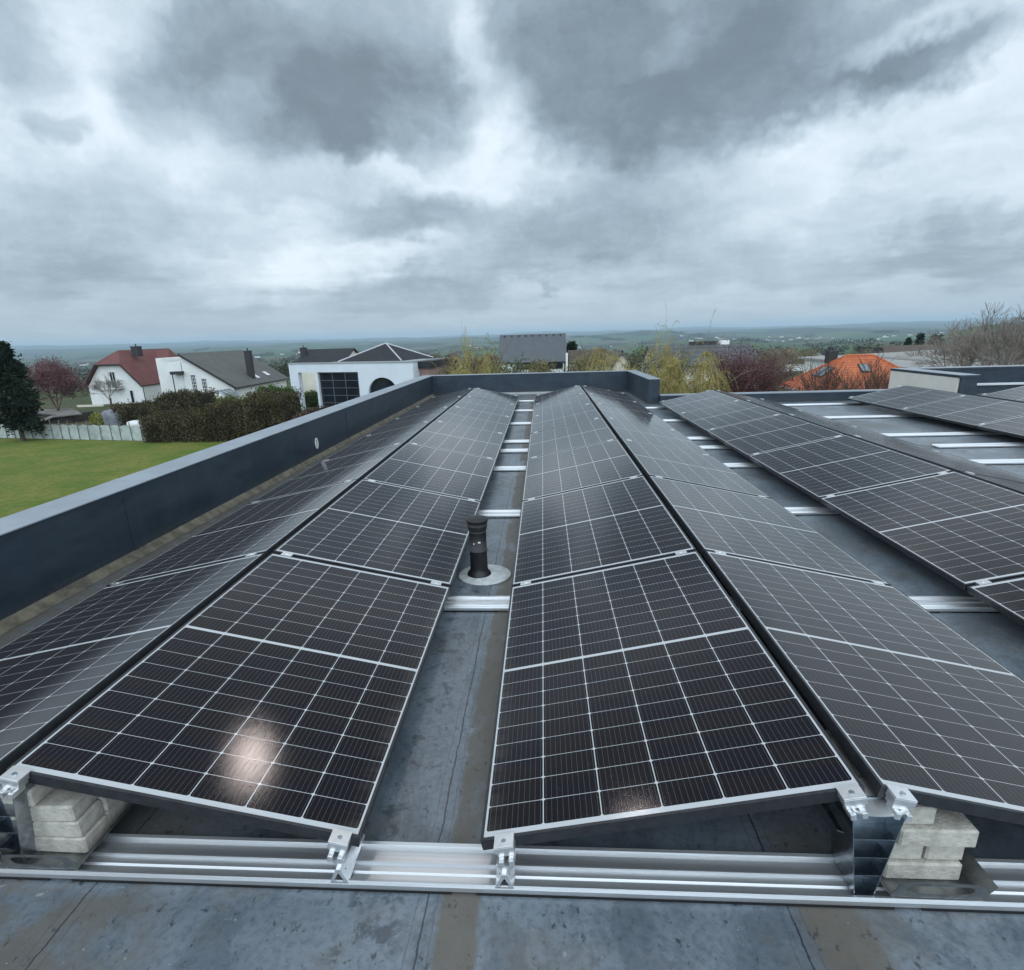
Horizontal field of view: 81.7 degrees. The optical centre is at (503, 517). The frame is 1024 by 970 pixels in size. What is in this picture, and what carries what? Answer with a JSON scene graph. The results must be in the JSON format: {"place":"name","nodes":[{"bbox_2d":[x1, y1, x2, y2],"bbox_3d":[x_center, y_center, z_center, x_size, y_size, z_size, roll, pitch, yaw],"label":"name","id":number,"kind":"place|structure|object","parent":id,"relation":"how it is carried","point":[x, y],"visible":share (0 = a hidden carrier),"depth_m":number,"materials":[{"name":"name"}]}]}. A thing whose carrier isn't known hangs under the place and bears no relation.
{"place":"outdoors","nodes":[
{"label":"outdoors","id":0,"kind":"place"},
{"bbox_2d":[287,343,456,409],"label":"house","id":1,"kind":"structure","parent":0,"point":[373,369],"depth_m":68.79,"materials":[{"name":"white"}]},
{"bbox_2d":[319,372,359,407],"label":"window","id":2,"kind":"structure","parent":1,"relation":"in","point":[336,387],"depth_m":69.17,"materials":[{"name":"black glass"}]},
{"bbox_2d":[0,316,1023,517],"bbox_3d":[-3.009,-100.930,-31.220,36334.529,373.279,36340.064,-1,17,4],"label":"terrain","id":3,"kind":"structure","parent":0,"point":[34,472],"depth_m":2039.48,"materials":[{"name":"plant"}]},
{"bbox_2d":[0,340,49,440],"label":"pine tree","id":4,"kind":"object","parent":3,"relation":"on","point":[23,401],"visible":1,"depth_m":51.94,"materials":[{"name":"green plant"}]},
{"bbox_2d":[21,408,93,423],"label":"garden shed","id":5,"kind":"structure","parent":3,"relation":"on","point":[68,415],"depth_m":66.50,"materials":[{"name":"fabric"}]},
{"bbox_2d":[22,355,94,410],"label":"blossom tree","id":6,"kind":"object","parent":3,"relation":"on","point":[61,381],"visible":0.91,"depth_m":66.61,"materials":[{"name":"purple plant"}]},
{"bbox_2d":[0,419,145,440],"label":"fence","id":7,"kind":"object","parent":3,"relation":"on","point":[101,432],"visible":0.74,"depth_m":52.84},
{"bbox_2d":[91,372,126,408],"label":"bare tree","id":8,"kind":"object","parent":3,"relation":"on","point":[107,382],"visible":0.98,"depth_m":79.24,"materials":[{"name":"grey plant"}]},
{"bbox_2d":[82,344,178,404],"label":"red roof house","id":9,"kind":"structure","parent":3,"relation":"on","point":[135,368],"depth_m":91.75,"materials":[{"name":"paint"}]},
{"bbox_2d":[109,396,185,425],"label":"hedge","id":10,"kind":"object","parent":3,"relation":"on","point":[128,412],"visible":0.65,"depth_m":59.32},
{"bbox_2d":[137,408,206,442],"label":"hedge","id":11,"kind":"object","parent":3,"relation":"on","point":[174,425],"visible":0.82,"depth_m":50.14,"materials":[{"name":"plant"}]},
{"bbox_2d":[153,387,219,411],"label":"hedge","id":12,"kind":"object","parent":3,"relation":"on","point":[190,400],"visible":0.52,"depth_m":60.88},
{"bbox_2d":[155,348,289,397],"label":"grey slope house","id":13,"kind":"structure","parent":3,"relation":"on","point":[239,372],"depth_m":83.58,"materials":[{"name":"tile"}]},
{"bbox_2d":[195,398,249,441],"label":"hedge","id":14,"kind":"object","parent":3,"relation":"on","point":[222,422],"visible":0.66,"depth_m":49.72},
{"bbox_2d":[241,386,303,434],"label":"hedge","id":15,"kind":"object","parent":3,"relation":"on","point":[266,408],"visible":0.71,"depth_m":48.38,"materials":[{"name":"plant"}]},
{"bbox_2d":[295,345,358,391],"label":"grey hip house","id":16,"kind":"structure","parent":3,"relation":"on","point":[315,356],"depth_m":101.78,"materials":[{"name":"stone"}]},
{"bbox_2d":[422,332,535,374],"bbox_3d":[-2.117,-7.107,36.997,6.766,8.429,7.541,7,19,25],"label":"willow tree","id":17,"kind":"object","parent":3,"relation":"on","point":[487,369],"visible":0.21,"depth_m":35.84,"materials":[{"name":"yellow plant"}]},
{"bbox_2d":[0,365,1023,969],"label":"flat roof building","id":18,"kind":"structure","parent":3,"relation":"on","point":[60,555],"depth_m":1.88,"materials":[{"name":"metal"}]},
{"bbox_2d":[106,479,357,586],"bbox_3d":[-1.808,0.058,4.304,1.038,0.037,1.755,-12,16,7],"label":"solar panel","id":19,"kind":"object","parent":18,"relation":"on","point":[268,527],"visible":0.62,"depth_m":4.04,"materials":[{"name":"black glass"}]},
{"bbox_2d":[248,443,403,503],"bbox_3d":[-1.698,-0.468,5.996,1.038,0.037,1.755,-12,16,7],"label":"solar panel","id":20,"kind":"object","parent":18,"relation":"on","point":[359,466],"visible":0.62,"depth_m":5.81,"materials":[{"name":"black glass"}]},
{"bbox_2d":[321,421,431,461],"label":"solar panel","id":21,"kind":"object","parent":18,"relation":"on","point":[405,435],"visible":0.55,"depth_m":7.55,"materials":[{"name":"black glass"}]},
{"bbox_2d":[273,479,480,589],"bbox_3d":[-0.760,0.047,4.233,1.038,0.039,1.755,11,18,0],"label":"solar panel","id":22,"kind":"object","parent":18,"relation":"on","point":[394,530],"visible":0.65,"depth_m":3.96,"materials":[{"name":"black glass"}]},
{"bbox_2d":[364,406,449,436],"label":"solar panel","id":23,"kind":"object","parent":18,"relation":"on","point":[419,418],"visible":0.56,"depth_m":9.27,"materials":[{"name":"black glass"}]},
{"bbox_2d":[393,396,462,419],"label":"solar panel","id":24,"kind":"object","parent":18,"relation":"on","point":[451,402],"visible":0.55,"depth_m":10.98,"materials":[{"name":"black glass"}]},
{"bbox_2d":[363,443,495,502],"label":"solar panel","id":25,"kind":"object","parent":18,"relation":"on","point":[437,470],"visible":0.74,"depth_m":5.74,"materials":[{"name":"black glass"}]},
{"bbox_2d":[408,421,505,460],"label":"solar panel","id":26,"kind":"object","parent":18,"relation":"on","point":[460,439],"visible":0.8,"depth_m":7.47,"materials":[{"name":"black glass"}]},
{"bbox_2d":[435,406,511,433],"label":"solar panel","id":27,"kind":"object","parent":18,"relation":"on","point":[460,416],"visible":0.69,"depth_m":9.20,"materials":[{"name":"black glass"}]},
{"bbox_2d":[458,515,510,585],"bbox_3d":[-0.130,0.186,3.796,0.344,0.397,0.344,-1,17,4],"label":"vent pipe","id":28,"kind":"object","parent":18,"relation":"on","point":[480,571],"visible":1,"depth_m":3.77,"materials":[{"name":"black plastic"}]},
{"bbox_2d":[453,396,515,416],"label":"solar panel","id":29,"kind":"object","parent":18,"relation":"on","point":[487,406],"visible":0.72,"depth_m":10.91,"materials":[{"name":"black glass"}]},
{"bbox_2d":[465,388,518,404],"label":"solar panel","id":30,"kind":"object","parent":18,"relation":"on","point":[493,396],"visible":0.71,"depth_m":12.59,"materials":[{"name":"black glass"}]},
{"bbox_2d":[0,833,1023,913],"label":"base rail","id":31,"kind":"object","parent":18,"relation":"on","point":[743,878],"visible":0.79,"depth_m":1.70,"materials":[{"name":"metal"}]},
{"bbox_2d":[0,773,36,863],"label":"ridge bracket","id":32,"kind":"object","parent":31,"relation":"on","point":[17,835],"visible":0.39,"depth_m":1.74,"materials":[{"name":"metal"}]},
{"bbox_2d":[0,766,31,799],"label":"end clamp","id":33,"kind":"object","parent":32,"relation":"attached to","point":[16,778],"visible":0.99,"depth_m":1.68,"materials":[{"name":"metal"}]},
{"bbox_2d":[0,553,265,775],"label":"solar panel","id":34,"kind":"object","parent":32,"relation":"on","point":[57,670],"visible":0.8,"depth_m":2.57,"materials":[{"name":"black glass"}]},
{"bbox_2d":[7,553,450,846],"bbox_3d":[-0.871,0.578,2.542,1.038,0.036,1.755,11,18,0],"label":"solar panel","id":35,"kind":"object","parent":32,"relation":"on","point":[273,691],"visible":0.89,"depth_m":2.12,"materials":[{"name":"black glass"}]},
{"bbox_2d":[0,803,133,868],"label":"ballast tray","id":36,"kind":"object","parent":31,"relation":"on","point":[53,860],"visible":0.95,"depth_m":1.75,"materials":[{"name":"metal"}]},
{"bbox_2d":[35,815,109,852],"bbox_3d":[-1.348,0.973,1.829,0.200,0.056,0.100,0,17,5],"label":"concrete block","id":37,"kind":"object","parent":36,"relation":"on","point":[90,838],"depth_m":1.78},
{"bbox_2d":[33,799,103,836],"bbox_3d":[-1.359,0.919,1.815,0.200,0.056,0.100,0,17,4],"label":"concrete block","id":38,"kind":"object","parent":37,"relation":"on","point":[85,820],"depth_m":1.77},
{"bbox_2d":[10,788,96,820],"bbox_3d":[-1.369,0.866,1.799,0.200,0.056,0.100,-1,17,3],"label":"concrete block","id":39,"kind":"object","parent":38,"relation":"on","point":[55,804],"depth_m":1.76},
{"bbox_2d":[102,800,130,825],"bbox_3d":[-1.342,0.944,1.925,0.200,0.056,0.100,0,17,5],"label":"concrete block","id":40,"kind":"object","parent":36,"relation":"on","point":[116,810],"depth_m":1.90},
{"bbox_2d":[96,796,117,810],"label":"concrete block","id":41,"kind":"object","parent":40,"relation":"on","point":[107,804],"depth_m":1.86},
{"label":"concrete block","id":42,"kind":"object","parent":41,"relation":"on","visible":0},
{"bbox_2d":[1,785,53,806],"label":"concrete block","id":43,"kind":"object","parent":42,"relation":"on","point":[36,794],"depth_m":1.74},
{"bbox_2d":[330,834,364,883],"bbox_3d":[-0.461,0.978,1.743,0.052,0.068,0.165,-1,17,4],"label":"mounting foot","id":44,"kind":"object","parent":31,"relation":"on","point":[344,870],"visible":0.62,"depth_m":1.69},
{"bbox_2d":[327,828,351,863],"bbox_3d":[-0.469,0.932,1.681,0.056,0.058,0.064,11,18,0],"label":"end clamp","id":45,"kind":"object","parent":44,"relation":"on","point":[339,840],"visible":1,"depth_m":1.67,"materials":[{"name":"metal"}]},
{"bbox_2d":[495,847,515,888],"bbox_3d":[0.006,0.974,1.711,0.052,0.068,0.165,-1,17,4],"label":"mounting foot","id":46,"kind":"object","parent":31,"relation":"on","point":[505,874],"visible":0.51,"depth_m":1.64},
{"bbox_2d":[493,832,515,867],"bbox_3d":[0.005,0.925,1.648,0.056,0.058,0.064,-12,16,7],"label":"end clamp","id":47,"kind":"object","parent":46,"relation":"on","point":[504,845],"visible":1,"depth_m":1.63,"materials":[{"name":"metal"}]},
{"bbox_2d":[821,778,907,895],"bbox_3d":[0.958,0.864,1.610,0.154,0.282,0.134,-1,17,4],"label":"ridge bracket","id":48,"kind":"object","parent":31,"relation":"on","point":[861,850],"visible":0.7,"depth_m":1.58,"materials":[{"name":"metal"}]},
{"bbox_2d":[480,551,864,849],"bbox_3d":[0.495,0.564,2.449,1.038,0.037,1.755,-12,16,7],"label":"solar panel","id":49,"kind":"object","parent":48,"relation":"on","point":[661,691],"visible":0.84,"depth_m":2.01,"materials":[{"name":"black glass"}]},
{"bbox_2d":[835,783,867,820],"bbox_3d":[0.902,0.735,1.531,0.056,0.058,0.064,-12,16,7],"label":"end clamp","id":50,"kind":"object","parent":48,"relation":"attached to","point":[850,796],"visible":1,"depth_m":1.52,"materials":[{"name":"metal"}]},
{"bbox_2d":[703,550,1023,824],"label":"solar panel","id":51,"kind":"object","parent":48,"relation":"on","point":[921,704],"visible":1,"depth_m":2.12,"materials":[{"name":"black glass"}]},
{"bbox_2d":[885,784,917,821],"bbox_3d":[1.018,0.734,1.523,0.056,0.058,0.064,11,18,0],"label":"end clamp","id":52,"kind":"object","parent":48,"relation":"attached to","point":[898,797],"visible":0.99,"depth_m":1.51,"materials":[{"name":"metal"}]},
{"bbox_2d":[880,847,997,898],"bbox_3d":[1.168,0.891,1.853,0.294,0.060,0.632,-1,17,4],"label":"ballast tray","id":53,"kind":"object","parent":31,"relation":"on","point":[975,881],"visible":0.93,"depth_m":1.59,"materials":[{"name":"metal"}]},
{"bbox_2d":[882,856,961,879],"bbox_3d":[1.145,0.952,1.659,0.200,0.056,0.100,-1,17,4],"label":"concrete block","id":54,"kind":"object","parent":53,"relation":"on","point":[923,868],"depth_m":1.61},
{"bbox_2d":[890,842,923,858],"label":"concrete block","id":55,"kind":"object","parent":54,"relation":"on","point":[905,852],"depth_m":1.61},
{"bbox_2d":[922,846,964,859],"bbox_3d":[1.201,0.879,1.698,0.100,0.056,0.200,-1,17,3],"label":"concrete block","id":56,"kind":"object","parent":54,"relation":"on","point":[942,853],"depth_m":1.60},
{"bbox_2d":[896,809,978,846],"bbox_3d":[1.163,0.844,1.624,0.200,0.056,0.100,-1,17,4],"label":"concrete block","id":57,"kind":"object","parent":56,"relation":"on","point":[946,828],"depth_m":1.58,"materials":[{"name":"concrete"}]},
{"bbox_2d":[860,774,936,823],"bbox_3d":[1.109,0.770,1.676,0.100,0.056,0.200,-1,17,3],"label":"concrete block","id":58,"kind":"object","parent":57,"relation":"on","point":[920,814],"depth_m":1.58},
{"bbox_2d":[534,385,584,404],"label":"solar panel","id":59,"kind":"object","parent":18,"relation":"on","point":[559,394],"visible":0.74,"depth_m":12.51,"materials":[{"name":"black glass"}]},
{"bbox_2d":[532,393,591,416],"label":"solar panel","id":60,"kind":"object","parent":18,"relation":"on","point":[561,404],"visible":0.72,"depth_m":10.83,"materials":[{"name":"black glass"}]},
{"bbox_2d":[530,403,601,433],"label":"solar panel","id":61,"kind":"object","parent":18,"relation":"on","point":[564,417],"visible":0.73,"depth_m":9.09,"materials":[{"name":"black glass"}]},
{"bbox_2d":[527,418,616,458],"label":"solar panel","id":62,"kind":"object","parent":18,"relation":"on","point":[571,436],"visible":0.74,"depth_m":7.37,"materials":[{"name":"black glass"}]},
{"bbox_2d":[522,439,642,500],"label":"solar panel","id":63,"kind":"object","parent":18,"relation":"on","point":[581,467],"visible":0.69,"depth_m":5.64,"materials":[{"name":"black glass"}]},
{"bbox_2d":[511,475,695,586],"bbox_3d":[0.605,0.037,4.141,1.038,0.037,1.755,-12,16,7],"label":"solar panel","id":64,"kind":"object","parent":18,"relation":"on","point":[609,525],"visible":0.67,"depth_m":3.87,"materials":[{"name":"black glass"}]},
{"bbox_2d":[581,385,638,402],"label":"solar panel","id":65,"kind":"object","parent":18,"relation":"on","point":[607,393],"visible":0.8,"depth_m":12.46,"materials":[{"name":"black glass"}]},
{"bbox_2d":[587,393,653,413],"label":"solar panel","id":66,"kind":"object","parent":18,"relation":"on","point":[616,402],"visible":0.81,"depth_m":10.74,"materials":[{"name":"black glass"}]},
{"bbox_2d":[594,403,676,430],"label":"solar panel","id":67,"kind":"object","parent":18,"relation":"on","point":[629,415],"visible":0.76,"depth_m":9.03,"materials":[{"name":"black glass"}]},
{"bbox_2d":[605,417,711,455],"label":"solar panel","id":68,"kind":"object","parent":18,"relation":"on","point":[652,435],"visible":0.78,"depth_m":7.31,"materials":[{"name":"black glass"}]},
{"bbox_2d":[477,507,839,517],"bbox_3d":[4.028,-0.066,4.828,12.639,0.032,0.151,-1,17,4],"label":"base rail","id":69,"kind":"object","parent":18,"relation":"on","point":[795,511],"visible":0.13,"depth_m":4.98,"materials":[{"name":"metal"}]},
{"bbox_2d":[514,402,867,411],"bbox_3d":[4.468,-2.172,11.595,12.639,0.032,0.151,-1,17,4],"label":"base rail","id":70,"kind":"object","parent":18,"relation":"on","point":[804,404],"visible":0.16,"depth_m":11.46,"materials":[{"name":"metal"}]},
{"bbox_2d":[621,439,770,498],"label":"solar panel","id":71,"kind":"object","parent":18,"relation":"on","point":[684,466],"visible":0.75,"depth_m":5.56,"materials":[{"name":"black glass"}]},
{"bbox_2d":[659,390,740,414],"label":"solar panel","id":72,"kind":"object","parent":18,"relation":"on","point":[692,402],"visible":0.81,"depth_m":10.64,"materials":[{"name":"black glass"}]},
{"bbox_2d":[510,414,921,424],"bbox_3d":[4.358,-1.646,9.903,12.639,0.032,0.151,-1,17,4],"label":"base rail","id":73,"kind":"object","parent":18,"relation":"on","point":[830,417],"visible":0.17,"depth_m":9.79,"materials":[{"name":"metal"}]},
{"bbox_2d":[443,596,999,612],"bbox_3d":[3.918,0.461,3.136,12.639,0.032,0.151,-1,17,4],"label":"base rail","id":74,"kind":"object","parent":18,"relation":"on","point":[954,604],"visible":0.19,"depth_m":3.29,"materials":[{"name":"metal"}]},
{"bbox_2d":[678,400,781,431],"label":"solar panel","id":75,"kind":"object","parent":18,"relation":"on","point":[723,415],"visible":0.85,"depth_m":8.93,"materials":[{"name":"black glass"}]},
{"bbox_2d":[503,431,1003,443],"bbox_3d":[4.248,-1.119,8.211,12.639,0.032,0.151,-1,17,4],"label":"base rail","id":76,"kind":"object","parent":18,"relation":"on","point":[933,434],"visible":0.18,"depth_m":8.11,"materials":[{"name":"metal"}]},
{"bbox_2d":[493,459,1023,471],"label":"base rail","id":77,"kind":"object","parent":18,"relation":"on","point":[755,465],"visible":0.15,"depth_m":6.55,"materials":[{"name":"metal"}]},
{"bbox_2d":[648,476,890,585],"bbox_3d":[1.653,0.028,4.070,1.038,0.037,1.755,11,18,0],"label":"solar panel","id":78,"kind":"object","parent":18,"relation":"on","point":[738,524],"visible":0.78,"depth_m":3.81,"materials":[{"name":"black glass"}]},
{"bbox_2d":[706,414,844,457],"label":"solar panel","id":79,"kind":"object","parent":18,"relation":"on","point":[762,435],"visible":0.82,"depth_m":7.21,"materials":[{"name":"black glass"}]},
{"bbox_2d":[744,400,856,426],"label":"solar panel","id":80,"kind":"object","parent":18,"relation":"on","point":[783,410],"visible":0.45,"depth_m":8.86,"materials":[{"name":"black glass"}]},
{"bbox_2d":[748,435,952,501],"bbox_3d":[3.163,-0.512,5.666,1.038,0.038,1.755,-12,16,7],"label":"solar panel","id":81,"kind":"object","parent":18,"relation":"on","point":[817,470],"visible":0.84,"depth_m":5.47,"materials":[{"name":"black glass"}]},
{"bbox_2d":[786,414,933,449],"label":"solar panel","id":82,"kind":"object","parent":18,"relation":"on","point":[848,430],"visible":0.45,"depth_m":7.16,"materials":[{"name":"black glass"}]},
{"bbox_2d":[847,386,964,410],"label":"solar panel","id":83,"kind":"object","parent":18,"relation":"on","point":[898,398],"visible":0.86,"depth_m":10.39,"materials":[{"name":"black glass"}]},
{"bbox_2d":[820,471,1023,589],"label":"solar panel","id":84,"kind":"object","parent":18,"relation":"on","point":[962,531],"visible":0.93,"depth_m":3.95,"materials":[{"name":"black glass"}]},
{"bbox_2d":[850,435,1023,482],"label":"solar panel","id":85,"kind":"object","parent":18,"relation":"on","point":[951,462],"visible":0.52,"depth_m":5.48,"materials":[{"name":"black glass"}]},
{"bbox_2d":[900,395,1023,427],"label":"solar panel","id":86,"kind":"object","parent":18,"relation":"on","point":[970,411],"visible":0.99,"depth_m":8.76,"materials":[{"name":"black glass"}]},
{"bbox_2d":[931,442,1023,447],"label":"base rail","id":87,"kind":"object","parent":18,"relation":"on","point":[981,445],"visible":1,"depth_m":7.27,"materials":[{"name":"metal"}]},
{"bbox_2d":[959,471,1023,493],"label":"solar panel","id":88,"kind":"object","parent":18,"relation":"on","point":[1018,487],"visible":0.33,"depth_m":4.51,"materials":[{"name":"black glass"}]},
{"bbox_2d":[967,577,1023,626],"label":"solar panel","id":89,"kind":"object","parent":18,"relation":"on","point":[1005,597],"visible":1,"depth_m":3.04,"materials":[{"name":"black glass"}]},
{"bbox_2d":[976,416,1023,438],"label":"solar panel","id":90,"kind":"object","parent":18,"relation":"on","point":[1014,427],"visible":1,"depth_m":7.72,"materials":[{"name":"black glass"}]},
{"bbox_2d":[980,386,1023,401],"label":"solar panel","id":91,"kind":"object","parent":18,"relation":"on","point":[1015,394],"visible":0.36,"depth_m":10.87,"materials":[{"name":"black glass"}]},
{"bbox_2d":[3,317,1023,396],"bbox_3d":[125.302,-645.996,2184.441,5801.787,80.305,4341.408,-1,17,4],"label":"distant woods","id":92,"kind":"object","parent":3,"relation":"on","point":[283,369],"visible":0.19,"depth_m":1068.74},
{"bbox_2d":[498,333,567,372],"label":"slate roof house","id":93,"kind":"structure","parent":3,"relation":"on","point":[541,346],"depth_m":87.99,"materials":[{"name":"white"}]},
{"bbox_2d":[522,354,562,372],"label":"garden tree","id":94,"kind":"object","parent":3,"relation":"on","point":[537,368],"visible":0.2,"depth_m":43.60,"materials":[{"name":"green plant"}]},
{"bbox_2d":[566,342,688,390],"bbox_3d":[6.683,-6.142,33.938,7.051,7.891,7.526,-1,17,4],"label":"willow tree","id":95,"kind":"object","parent":3,"relation":"on","point":[613,357],"visible":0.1,"depth_m":32.44,"materials":[{"name":"green plant"}]},
{"bbox_2d":[619,342,660,373],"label":"garden tree","id":96,"kind":"object","parent":3,"relation":"on","point":[635,360],"visible":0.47,"depth_m":53.47,"materials":[{"name":"green plant"}]},
{"bbox_2d":[590,304,717,393],"bbox_3d":[7.692,-6.247,31.389,5.883,9.542,7.106,10,21,33],"label":"willow tree","id":97,"kind":"object","parent":3,"relation":"on","point":[653,368],"visible":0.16,"depth_m":30.72,"materials":[{"name":"green plant"}]},
{"bbox_2d":[641,340,759,392],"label":"ridged roof house","id":98,"kind":"structure","parent":3,"relation":"on","point":[707,344],"depth_m":76.37,"materials":[{"name":"grey"}]},
{"bbox_2d":[651,311,756,393],"bbox_3d":[10.159,-5.991,30.813,5.635,9.252,6.984,-1,17,4],"label":"willow tree","id":99,"kind":"object","parent":3,"relation":"on","point":[678,387],"visible":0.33,"depth_m":29.24,"materials":[{"name":"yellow plant"}]},
{"bbox_2d":[689,334,808,391],"bbox_3d":[13.312,-6.260,33.213,6.517,8.178,7.858,-1,17,4],"label":"purple tree","id":100,"kind":"object","parent":3,"relation":"on","point":[759,378],"visible":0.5,"depth_m":31.63,"materials":[{"name":"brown plant"}]},
{"bbox_2d":[777,355,855,390],"bbox_3d":[16.673,-5.030,31.077,3.971,6.898,4.348,14,23,41],"label":"bare tree","id":101,"kind":"object","parent":3,"relation":"on","point":[813,384],"visible":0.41,"depth_m":30.43,"materials":[{"name":"brown plant"}]},
{"bbox_2d":[778,351,900,390],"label":"orange roof house","id":102,"kind":"structure","parent":3,"relation":"on","point":[852,361],"depth_m":46.28,"materials":[{"name":"tile"}]},
{"bbox_2d":[812,353,897,390],"bbox_3d":[17.964,-4.935,30.517,4.547,6.973,4.086,12,22,37],"label":"bare tree","id":103,"kind":"object","parent":3,"relation":"on","point":[873,380],"visible":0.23,"depth_m":29.23,"materials":[{"name":"brown plant"}]},
{"bbox_2d":[798,348,1018,372],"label":"pale roof hall","id":104,"kind":"structure","parent":3,"relation":"on","point":[901,360],"depth_m":58.66,"materials":[{"name":"grey"}]},
{"bbox_2d":[910,317,997,366],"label":"bare tree","id":105,"kind":"object","parent":3,"relation":"on","point":[955,355],"visible":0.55,"depth_m":43.68,"materials":[{"name":"brown plant"}]},
{"bbox_2d":[930,302,1023,365],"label":"bare tree","id":106,"kind":"object","parent":3,"relation":"on","point":[1001,340],"visible":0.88,"depth_m":37.03,"materials":[{"name":"brown plant"}]},
{"bbox_2d":[0,0,1023,345],"label":"sky","id":107,"kind":"structure","parent":0,"point":[171,170],"materials":[{"name":"grey"}]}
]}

